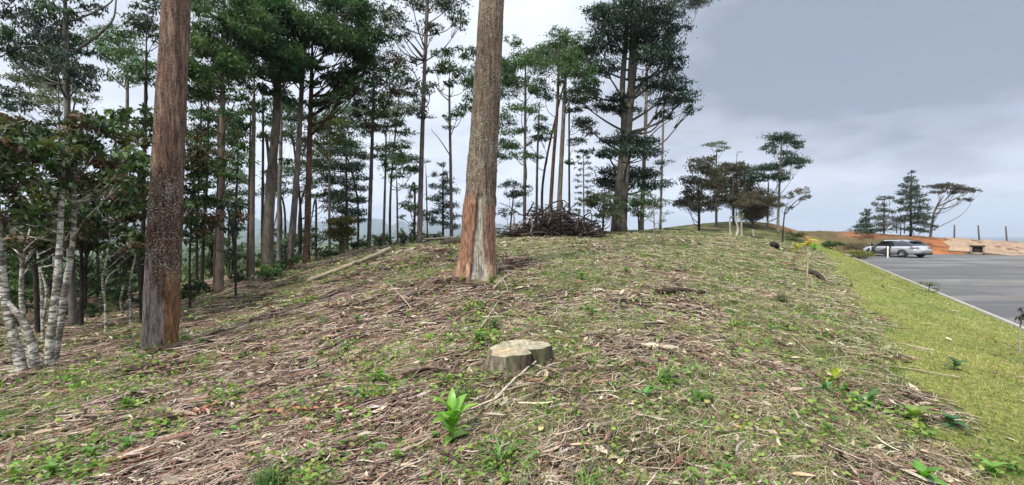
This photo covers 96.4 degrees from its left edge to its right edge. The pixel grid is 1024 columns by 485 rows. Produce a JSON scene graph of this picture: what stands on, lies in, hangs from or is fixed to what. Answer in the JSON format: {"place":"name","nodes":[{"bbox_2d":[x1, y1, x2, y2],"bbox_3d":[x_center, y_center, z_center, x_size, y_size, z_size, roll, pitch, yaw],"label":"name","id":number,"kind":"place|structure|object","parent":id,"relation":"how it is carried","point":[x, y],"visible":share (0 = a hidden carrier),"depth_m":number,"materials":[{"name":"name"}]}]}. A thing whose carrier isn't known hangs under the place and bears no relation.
{"place":"outdoors","nodes":[
{"label":"outdoors","id":0,"kind":"place"},
{"bbox_2d":[99,229,501,244],"bbox_3d":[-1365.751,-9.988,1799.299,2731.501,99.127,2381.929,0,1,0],"label":"hills","id":1,"kind":"structure","parent":0,"point":[258,236],"depth_m":1974.31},
{"bbox_2d":[102,218,575,239],"bbox_3d":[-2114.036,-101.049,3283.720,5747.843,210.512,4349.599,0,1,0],"label":"mountains","id":2,"kind":"structure","parent":0,"point":[377,227],"depth_m":3585.44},
{"bbox_2d":[0,221,1023,484],"bbox_3d":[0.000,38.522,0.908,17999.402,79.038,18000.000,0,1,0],"label":"ground","id":3,"kind":"structure","parent":0,"point":[938,245],"depth_m":6.27,"materials":[{"name":"green plant"}]},
{"bbox_2d":[0,287,44,322],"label":"shrub","id":4,"kind":"object","parent":3,"relation":"on","point":[14,294],"visible":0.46,"depth_m":11.09,"materials":[{"name":"green plant"}]},
{"bbox_2d":[0,116,51,372],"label":"pale barked tree","id":5,"kind":"object","parent":3,"relation":"on","point":[18,145],"visible":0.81,"depth_m":5.99,"materials":[{"name":"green plant"}]},
{"bbox_2d":[6,256,53,292],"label":"grove tree","id":6,"kind":"object","parent":3,"relation":"on","point":[13,268],"visible":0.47,"depth_m":12.40,"materials":[{"name":"green plant"}]},
{"bbox_2d":[3,218,83,360],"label":"pale barked tree","id":7,"kind":"object","parent":3,"relation":"on","point":[24,243],"visible":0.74,"depth_m":7.01,"materials":[{"name":"green plant"}]},
{"bbox_2d":[0,120,89,367],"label":"pale barked tree","id":8,"kind":"object","parent":3,"relation":"on","point":[52,201],"visible":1,"depth_m":6.06,"materials":[{"name":"green plant"}]},
{"bbox_2d":[0,112,94,333],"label":"broadleaf tree","id":9,"kind":"object","parent":3,"relation":"on","point":[19,188],"visible":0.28,"depth_m":8.98,"materials":[{"name":"green plant"}]},
{"bbox_2d":[0,72,102,293],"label":"feathery tree","id":10,"kind":"object","parent":3,"relation":"on","point":[57,101],"visible":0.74,"depth_m":14.85,"materials":[{"name":"green plant"}]},
{"bbox_2d":[0,24,105,298],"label":"grove tree","id":11,"kind":"object","parent":3,"relation":"on","point":[22,103],"visible":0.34,"depth_m":16.99,"materials":[{"name":"green plant"}]},
{"bbox_2d":[0,0,116,325],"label":"dark tree","id":12,"kind":"object","parent":3,"relation":"on","point":[8,34],"visible":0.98,"depth_m":10.38,"materials":[{"name":"green plant"}]},
{"bbox_2d":[36,200,99,338],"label":"pale barked tree","id":13,"kind":"object","parent":3,"relation":"on","point":[43,303],"visible":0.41,"depth_m":8.51,"materials":[{"name":"green plant"}]},
{"bbox_2d":[3,203,145,313],"bbox_3d":[-12.110,0.380,12.292,5.023,3.394,3.298,0,1,0],"label":"broadleaf tree","id":14,"kind":"object","parent":3,"relation":"on","point":[121,259],"visible":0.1,"depth_m":12.34,"materials":[{"name":"green plant"}]},
{"bbox_2d":[27,114,135,325],"bbox_3d":[-9.724,-0.404,10.250,2.750,4.802,1.586,1,2,37],"label":"broadleaf tree","id":15,"kind":"object","parent":3,"relation":"on","point":[90,246],"visible":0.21,"depth_m":10.18,"materials":[{"name":"green plant"}]},
{"bbox_2d":[62,246,137,295],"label":"grove tree","id":16,"kind":"object","parent":3,"relation":"on","point":[124,279],"visible":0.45,"depth_m":14.88,"materials":[{"name":"green plant"}]},
{"bbox_2d":[49,104,158,361],"bbox_3d":[-5.923,-0.027,6.583,1.624,3.891,1.209,0,1,0],"label":"pale barked tree","id":17,"kind":"object","parent":3,"relation":"on","point":[107,173],"visible":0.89,"depth_m":6.51,"materials":[{"name":"green plant"}]},
{"bbox_2d":[81,182,148,331],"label":"pale barked tree","id":18,"kind":"object","parent":3,"relation":"on","point":[115,208],"visible":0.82,"depth_m":8.85,"materials":[{"name":"green plant"}]},
{"bbox_2d":[77,102,153,323],"bbox_3d":[-7.996,-0.531,9.456,1.739,4.724,2.242,-1,2,-37],"label":"broadleaf tree","id":19,"kind":"object","parent":3,"relation":"on","point":[146,122],"visible":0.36,"depth_m":9.39,"materials":[{"name":"green plant"}]},
{"bbox_2d":[77,20,156,289],"bbox_3d":[-13.555,-2.854,15.784,4.211,9.882,2.125,1,2,45],"label":"feathery tree","id":20,"kind":"object","parent":3,"relation":"on","point":[118,52],"visible":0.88,"depth_m":15.58,"materials":[{"name":"green plant"}]},
{"bbox_2d":[101,284,142,310],"bbox_3d":[-10.701,1.540,12.561,0.825,0.819,0.853,1,2,41],"label":"shrub","id":21,"kind":"object","parent":3,"relation":"on","point":[111,295],"visible":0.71,"depth_m":12.44,"materials":[{"name":"green plant"}]},
{"bbox_2d":[111,152,203,324],"bbox_3d":[-7.591,0.027,9.651,1.712,3.715,2.027,-1,2,-40],"label":"pale barked tree","id":22,"kind":"object","parent":3,"relation":"on","point":[187,204],"visible":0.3,"depth_m":9.61,"materials":[{"name":"green plant"}]},
{"bbox_2d":[138,0,190,350],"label":"tree","id":23,"kind":"object","parent":3,"relation":"on","point":[162,274],"visible":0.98,"depth_m":7.31,"materials":[{"name":"brown plant"}]},
{"bbox_2d":[111,0,232,299],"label":"dark tree","id":24,"kind":"object","parent":3,"relation":"on","point":[146,25],"visible":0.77,"depth_m":13.71,"materials":[{"name":"green plant"}]},
{"bbox_2d":[180,278,202,301],"bbox_3d":[-8.424,1.276,12.033,0.402,0.695,0.687,0,1,8],"label":"shrub","id":25,"kind":"object","parent":3,"relation":"on","point":[197,285],"visible":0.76,"depth_m":11.99,"materials":[{"name":"green plant"}]},
{"bbox_2d":[151,18,234,279],"bbox_3d":[-12.803,-3.573,18.844,2.680,10.652,3.980,-1,1,-23],"label":"grove tree","id":26,"kind":"object","parent":3,"relation":"on","point":[191,98],"visible":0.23,"depth_m":18.72,"materials":[{"name":"green plant"}]},
{"bbox_2d":[184,101,216,287],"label":"thin tree","id":27,"kind":"object","parent":3,"relation":"on","point":[208,136],"visible":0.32,"depth_m":13.98,"materials":[{"name":"green plant"}]},
{"bbox_2d":[182,126,235,308],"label":"broadleaf tree","id":28,"kind":"object","parent":3,"relation":"on","point":[198,166],"visible":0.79,"depth_m":10.80,"materials":[{"name":"green plant"}]},
{"bbox_2d":[185,232,237,277],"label":"grove tree","id":29,"kind":"object","parent":3,"relation":"on","point":[209,240],"visible":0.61,"depth_m":20.87,"materials":[{"name":"green plant"}]},
{"bbox_2d":[184,187,251,298],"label":"broadleaf tree","id":30,"kind":"object","parent":3,"relation":"on","point":[214,218],"visible":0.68,"depth_m":11.42,"materials":[{"name":"green plant"}]},
{"bbox_2d":[185,103,256,269],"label":"grove tree","id":31,"kind":"object","parent":3,"relation":"on","point":[227,139],"visible":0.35,"depth_m":18.99,"materials":[{"name":"green plant"}]},
{"bbox_2d":[185,109,263,291],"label":"thin tree","id":32,"kind":"object","parent":3,"relation":"on","point":[237,163],"visible":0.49,"depth_m":12.66,"materials":[{"name":"green plant"}]},
{"bbox_2d":[213,220,245,269],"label":"grove tree","id":33,"kind":"object","parent":3,"relation":"on","point":[240,255],"visible":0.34,"depth_m":21.94,"materials":[{"name":"green plant"}]},
{"bbox_2d":[187,0,274,293],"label":"crowned tree","id":34,"kind":"object","parent":3,"relation":"on","point":[220,52],"visible":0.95,"depth_m":12.64,"materials":[{"name":"green plant"}]},
{"bbox_2d":[5,228,460,298],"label":"distant wood","id":35,"kind":"object","parent":3,"relation":"on","point":[184,278],"visible":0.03,"depth_m":30.30,"materials":[{"name":"green plant"}]},
{"bbox_2d":[208,150,258,274],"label":"grove tree","id":36,"kind":"object","parent":3,"relation":"on","point":[242,176],"visible":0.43,"depth_m":26.80,"materials":[{"name":"green plant"}]},
{"bbox_2d":[226,109,251,274],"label":"thin tree","id":37,"kind":"object","parent":3,"relation":"on","point":[233,133],"visible":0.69,"depth_m":14.95,"materials":[{"name":"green plant"}]},
{"bbox_2d":[212,0,289,276],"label":"slender tree","id":38,"kind":"object","parent":3,"relation":"on","point":[257,15],"visible":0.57,"depth_m":14.33,"materials":[{"name":"green plant"}]},
{"bbox_2d":[249,96,271,267],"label":"thin tree","id":39,"kind":"object","parent":3,"relation":"on","point":[263,121],"visible":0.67,"depth_m":16.89,"materials":[{"name":"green plant"}]},
{"bbox_2d":[224,0,316,271],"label":"crowned tree","id":40,"kind":"object","parent":3,"relation":"on","point":[284,51],"visible":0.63,"depth_m":15.01,"materials":[{"name":"green plant"}]},
{"bbox_2d":[254,262,286,280],"bbox_3d":[-7.178,0.873,13.607,0.866,0.627,0.779,1,2,38],"label":"shrub","id":41,"kind":"object","parent":3,"relation":"on","point":[270,271],"visible":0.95,"depth_m":13.47,"materials":[{"name":"green plant"}]},
{"bbox_2d":[240,452,310,484],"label":"grass tuft","id":42,"kind":"object","parent":3,"relation":"on","point":[271,478],"visible":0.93,"depth_m":2.87,"materials":[{"name":"green plant"}]},
{"bbox_2d":[257,88,296,261],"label":"thin tree","id":43,"kind":"object","parent":3,"relation":"on","point":[289,133],"visible":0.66,"depth_m":17.90,"materials":[{"name":"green plant"}]},
{"bbox_2d":[257,204,298,258],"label":"grove tree","id":44,"kind":"object","parent":3,"relation":"on","point":[284,241],"visible":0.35,"depth_m":24.85,"materials":[{"name":"green plant"}]},
{"bbox_2d":[255,119,305,257],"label":"grove tree","id":45,"kind":"object","parent":3,"relation":"on","point":[290,170],"visible":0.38,"depth_m":26.82,"materials":[{"name":"green plant"}]},
{"bbox_2d":[263,0,346,266],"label":"crowned tree","id":46,"kind":"object","parent":3,"relation":"on","point":[293,33],"visible":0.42,"depth_m":15.75,"materials":[{"name":"green plant"}]},
{"bbox_2d":[267,93,351,254],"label":"grove tree","id":47,"kind":"object","parent":3,"relation":"on","point":[289,111],"visible":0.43,"depth_m":22.93,"materials":[{"name":"green plant"}]},
{"bbox_2d":[288,115,339,254],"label":"grove tree","id":48,"kind":"object","parent":3,"relation":"on","point":[316,170],"visible":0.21,"depth_m":25.54,"materials":[{"name":"green plant"}]},
{"bbox_2d":[295,199,336,255],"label":"grove tree","id":49,"kind":"object","parent":3,"relation":"on","point":[315,235],"visible":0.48,"depth_m":24.92,"materials":[{"name":"green plant"}]},
{"bbox_2d":[303,116,354,249],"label":"thin tree","id":50,"kind":"object","parent":3,"relation":"on","point":[331,131],"visible":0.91,"depth_m":18.90,"materials":[{"name":"green plant"}]},
{"bbox_2d":[322,212,358,254],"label":"ivy clad tree","id":51,"kind":"object","parent":3,"relation":"on","point":[343,231],"visible":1,"depth_m":16.85,"materials":[{"name":"green plant"}]},
{"bbox_2d":[289,0,399,264],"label":"crowned tree","id":52,"kind":"object","parent":3,"relation":"on","point":[358,42],"visible":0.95,"depth_m":15.30,"materials":[{"name":"green plant"}]},
{"bbox_2d":[316,136,373,249],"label":"dark conifer","id":53,"kind":"object","parent":3,"relation":"on","point":[347,166],"visible":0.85,"depth_m":21.45,"materials":[{"name":"green plant"}]},
{"bbox_2d":[306,246,391,282],"bbox_3d":[-4.360,0.599,12.949,0.646,0.900,2.802,1,2,35],"label":"fallen log","id":54,"kind":"object","parent":3,"relation":"on","point":[360,261],"visible":0.96,"depth_m":12.44,"materials":[{"name":"brown wood"}]},
{"bbox_2d":[324,102,376,248],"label":"grove tree","id":55,"kind":"object","parent":3,"relation":"on","point":[354,124],"visible":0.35,"depth_m":27.21,"materials":[{"name":"green plant"}]},
{"bbox_2d":[345,48,419,248],"bbox_3d":[-5.023,-3.666,18.118,3.078,8.136,3.480,0,1,0],"label":"slender tree","id":56,"kind":"object","parent":3,"relation":"on","point":[397,61],"visible":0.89,"depth_m":17.84,"materials":[{"name":"green plant"}]},
{"bbox_2d":[365,108,419,244],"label":"thin tree","id":57,"kind":"object","parent":3,"relation":"on","point":[385,127],"visible":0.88,"depth_m":19.80,"materials":[{"name":"green plant"}]},
{"bbox_2d":[357,79,427,243],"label":"grove tree","id":58,"kind":"object","parent":3,"relation":"on","point":[399,107],"visible":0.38,"depth_m":29.36,"materials":[{"name":"green plant"}]},
{"bbox_2d":[377,144,423,243],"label":"thin tree","id":59,"kind":"object","parent":3,"relation":"on","point":[406,168],"visible":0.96,"depth_m":20.88,"materials":[{"name":"green plant"}]},
{"bbox_2d":[398,182,432,241],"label":"grove tree","id":60,"kind":"object","parent":3,"relation":"on","point":[411,207],"visible":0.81,"depth_m":24.70,"materials":[{"name":"green plant"}]},
{"bbox_2d":[371,0,472,242],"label":"tall slim tree","id":61,"kind":"object","parent":3,"relation":"on","point":[447,6],"visible":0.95,"depth_m":17.74,"materials":[{"name":"green plant"}]},
{"bbox_2d":[423,162,462,235],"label":"conifer","id":62,"kind":"object","parent":3,"relation":"on","point":[440,197],"visible":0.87,"depth_m":21.37,"materials":[{"name":"green plant"}]},
{"bbox_2d":[421,45,475,236],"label":"umbrella tree","id":63,"kind":"object","parent":3,"relation":"on","point":[443,68],"visible":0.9,"depth_m":18.86,"materials":[{"name":"green plant"}]},
{"bbox_2d":[428,387,480,445],"bbox_3d":[-0.415,1.272,3.295,0.384,0.399,0.390,0,1,0],"label":"broadleaf plant","id":64,"kind":"object","parent":3,"relation":"on","point":[449,418],"visible":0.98,"depth_m":3.31,"materials":[{"name":"green plant"}]},
{"bbox_2d":[453,0,503,281],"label":"tree","id":65,"kind":"object","parent":3,"relation":"on","point":[476,257],"visible":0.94,"depth_m":9.20,"materials":[{"name":"brown plant"}]},
{"bbox_2d":[455,56,523,162],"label":"grove tree","id":66,"kind":"object","parent":3,"relation":"on","point":[501,140],"visible":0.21,"depth_m":26.36,"materials":[{"name":"green plant"}]},
{"bbox_2d":[472,432,523,476],"bbox_3d":[-0.076,1.429,3.064,0.422,0.189,0.350,-1,2,-36],"label":"grass tuft","id":67,"kind":"object","parent":3,"relation":"on","point":[498,453],"visible":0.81,"depth_m":3.08,"materials":[{"name":"green plant"}]},
{"bbox_2d":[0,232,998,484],"bbox_3d":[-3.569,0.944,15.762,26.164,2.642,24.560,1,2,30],"label":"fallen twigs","id":68,"kind":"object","parent":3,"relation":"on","point":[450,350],"depth_m":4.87,"materials":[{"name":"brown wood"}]},
{"bbox_2d":[0,230,1023,484],"bbox_3d":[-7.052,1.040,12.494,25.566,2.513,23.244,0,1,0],"label":"bark litter","id":69,"kind":"object","parent":3,"relation":"on","point":[380,399],"visible":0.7,"depth_m":4.07,"materials":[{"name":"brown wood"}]},
{"bbox_2d":[0,229,1023,484],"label":"dry straw","id":70,"kind":"object","parent":3,"relation":"on","point":[674,415],"visible":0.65,"depth_m":4.89,"materials":[{"name":"beige plant"}]},
{"bbox_2d":[0,230,1023,484],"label":"weeds","id":71,"kind":"object","parent":3,"relation":"on","point":[1012,462],"visible":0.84,"depth_m":4.22,"materials":[{"name":"green plant"}]},
{"bbox_2d":[496,179,532,230],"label":"tree","id":72,"kind":"object","parent":3,"relation":"on","point":[514,193],"visible":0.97,"depth_m":21.96,"materials":[{"name":"green plant"}]},
{"bbox_2d":[481,339,554,375],"bbox_3d":[0.069,1.162,4.570,0.687,0.324,0.568,-1,1,-24],"label":"tree stump","id":73,"kind":"object","parent":3,"relation":"on","point":[501,355],"visible":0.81,"depth_m":4.42,"materials":[{"name":"beige wood"}]},
{"bbox_2d":[498,34,545,233],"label":"slender tree","id":74,"kind":"object","parent":3,"relation":"on","point":[513,80],"visible":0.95,"depth_m":23.46,"materials":[{"name":"green plant"}]},
{"bbox_2d":[531,76,555,211],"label":"slender tree","id":75,"kind":"object","parent":3,"relation":"on","point":[546,96],"visible":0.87,"depth_m":25.11,"materials":[{"name":"green plant"}]},
{"bbox_2d":[509,34,582,215],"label":"grove tree","id":76,"kind":"object","parent":3,"relation":"on","point":[540,68],"visible":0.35,"depth_m":28.18,"materials":[{"name":"green plant"}]},
{"bbox_2d":[495,201,610,237],"bbox_3d":[1.845,-1.012,19.880,5.568,1.713,3.940,0,1,0],"label":"brush pile","id":77,"kind":"object","parent":3,"relation":"on","point":[563,223],"visible":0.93,"depth_m":19.52,"materials":[{"name":"brown wood"}]},
{"bbox_2d":[532,25,573,208],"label":"slender tree","id":78,"kind":"object","parent":3,"relation":"on","point":[557,45],"visible":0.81,"depth_m":22.86,"materials":[{"name":"green plant"}]},
{"bbox_2d":[552,92,599,233],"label":"slender tree","id":79,"kind":"object","parent":3,"relation":"on","point":[569,162],"visible":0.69,"depth_m":25.82,"materials":[{"name":"green plant"}]},
{"bbox_2d":[554,30,604,211],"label":"slender tree","id":80,"kind":"object","parent":3,"relation":"on","point":[566,57],"visible":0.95,"depth_m":22.02,"materials":[{"name":"green plant"}]},
{"bbox_2d":[573,149,593,221],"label":"tree","id":81,"kind":"object","parent":3,"relation":"on","point":[586,175],"visible":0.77,"depth_m":26.88,"materials":[{"name":"green plant"}]},
{"bbox_2d":[562,463,617,484],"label":"grass tuft","id":82,"kind":"object","parent":3,"relation":"on","point":[587,479],"visible":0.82,"depth_m":2.87,"materials":[{"name":"green plant"}]},
{"bbox_2d":[575,187,626,233],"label":"tree","id":83,"kind":"object","parent":3,"relation":"on","point":[608,207],"visible":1,"depth_m":21.56,"materials":[{"name":"green plant"}]},
{"bbox_2d":[569,0,703,231],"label":"dark tree","id":84,"kind":"object","parent":3,"relation":"on","point":[640,33],"visible":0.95,"depth_m":23.23,"materials":[{"name":"green plant"}]},
{"bbox_2d":[621,189,665,232],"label":"tree","id":85,"kind":"object","parent":3,"relation":"on","point":[634,203],"visible":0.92,"depth_m":22.61,"materials":[{"name":"green plant"}]},
{"bbox_2d":[626,66,679,229],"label":"slender tree","id":86,"kind":"object","parent":3,"relation":"on","point":[666,182],"visible":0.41,"depth_m":27.80,"materials":[{"name":"green plant"}]},
{"bbox_2d":[652,356,693,391],"bbox_3d":[1.459,1.216,4.239,0.351,0.290,0.434,-1,2,-36],"label":"grass tuft","id":87,"kind":"object","parent":3,"relation":"on","point":[661,374],"visible":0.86,"depth_m":4.21,"materials":[{"name":"green plant"}]},
{"bbox_2d":[658,0,719,229],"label":"slender tree","id":88,"kind":"object","parent":3,"relation":"on","point":[695,3],"visible":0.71,"depth_m":32.89,"materials":[{"name":"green plant"}]},
{"bbox_2d":[668,154,730,230],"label":"dark tree","id":89,"kind":"object","parent":3,"relation":"on","point":[706,168],"visible":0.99,"depth_m":28.88,"materials":[{"name":"green plant"}]},
{"bbox_2d":[700,167,736,226],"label":"dark tree","id":90,"kind":"object","parent":3,"relation":"on","point":[717,191],"visible":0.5,"depth_m":36.47,"materials":[{"name":"green plant"}]},
{"bbox_2d":[709,160,758,224],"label":"dark tree","id":91,"kind":"object","parent":3,"relation":"on","point":[738,174],"visible":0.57,"depth_m":37.81,"materials":[{"name":"green plant"}]},
{"bbox_2d":[723,184,786,227],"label":"willowy tree","id":92,"kind":"object","parent":3,"relation":"on","point":[754,205],"visible":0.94,"depth_m":36.70,"materials":[{"name":"green plant"}]},
{"bbox_2d":[743,161,793,230],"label":"dark tree","id":93,"kind":"object","parent":3,"relation":"on","point":[753,176],"visible":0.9,"depth_m":35.95,"materials":[{"name":"green plant"}]},
{"bbox_2d":[757,131,813,232],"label":"umbrella tree","id":94,"kind":"object","parent":3,"relation":"on","point":[786,138],"visible":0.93,"depth_m":34.89,"materials":[{"name":"green plant"}]},
{"bbox_2d":[773,186,812,241],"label":"blossoming sapling","id":95,"kind":"object","parent":3,"relation":"on","point":[808,196],"visible":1,"depth_m":23.80,"materials":[{"name":"green plant"}]},
{"bbox_2d":[844,208,881,234],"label":"conifer","id":96,"kind":"object","parent":3,"relation":"on","point":[860,229],"visible":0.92,"depth_m":54.95,"materials":[{"name":"green plant"}]},
{"bbox_2d":[871,195,906,233],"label":"airy tree","id":97,"kind":"object","parent":3,"relation":"on","point":[883,223],"visible":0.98,"depth_m":52.18,"materials":[{"name":"green plant"}]},
{"bbox_2d":[891,170,937,235],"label":"conifer","id":98,"kind":"object","parent":3,"relation":"on","point":[913,192],"visible":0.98,"depth_m":54.29,"materials":[{"name":"green plant"}]},
{"bbox_2d":[884,404,947,424],"bbox_3d":[3.514,1.529,3.999,0.402,0.198,0.301,0,1,0],"label":"broadleaf plant","id":99,"kind":"object","parent":3,"relation":"on","point":[912,410],"visible":0.81,"depth_m":4.01,"materials":[{"name":"green plant"}]},
{"bbox_2d":[811,242,1023,484],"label":"mown grass","id":100,"kind":"structure","parent":3,"relation":"on","point":[956,354],"depth_m":6.53,"materials":[{"name":"green plant"}]},
{"bbox_2d":[903,459,947,484],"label":"broadleaf plant","id":101,"kind":"object","parent":3,"relation":"on","point":[924,471],"visible":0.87,"depth_m":2.98,"materials":[{"name":"green plant"}]},
{"bbox_2d":[845,254,1023,329],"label":"kerb","id":102,"kind":"structure","parent":3,"relation":"on","point":[984,312],"depth_m":12.91,"materials":[{"name":"concrete"}]},
{"bbox_2d":[923,182,982,236],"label":"umbrella tree","id":103,"kind":"object","parent":3,"relation":"on","point":[955,189],"visible":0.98,"depth_m":55.56,"materials":[{"name":"green plant"}]},
{"bbox_2d":[0,0,1023,236],"label":"sky","id":104,"kind":"structure","parent":0,"point":[877,92],"materials":[{"name":"grey"}]},
{"bbox_2d":[849,254,1023,325],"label":"road","id":105,"kind":"structure","parent":0,"point":[993,284],"depth_m":21.97,"materials":[{"name":"grey asphalt"}]},
{"bbox_2d":[863,239,932,256],"bbox_3d":[32.059,0.466,38.819,3.183,1.439,4.690,0,1,-9],"label":"parked car","id":106,"kind":"object","parent":105,"relation":"on","point":[901,248],"visible":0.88,"depth_m":37.59,"materials":[{"name":"silver metal"}]},
{"bbox_2d":[943,237,1023,254],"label":"dirt track","id":107,"kind":"structure","parent":0,"point":[957,244],"depth_m":47.04,"materials":[{"name":"soil"}]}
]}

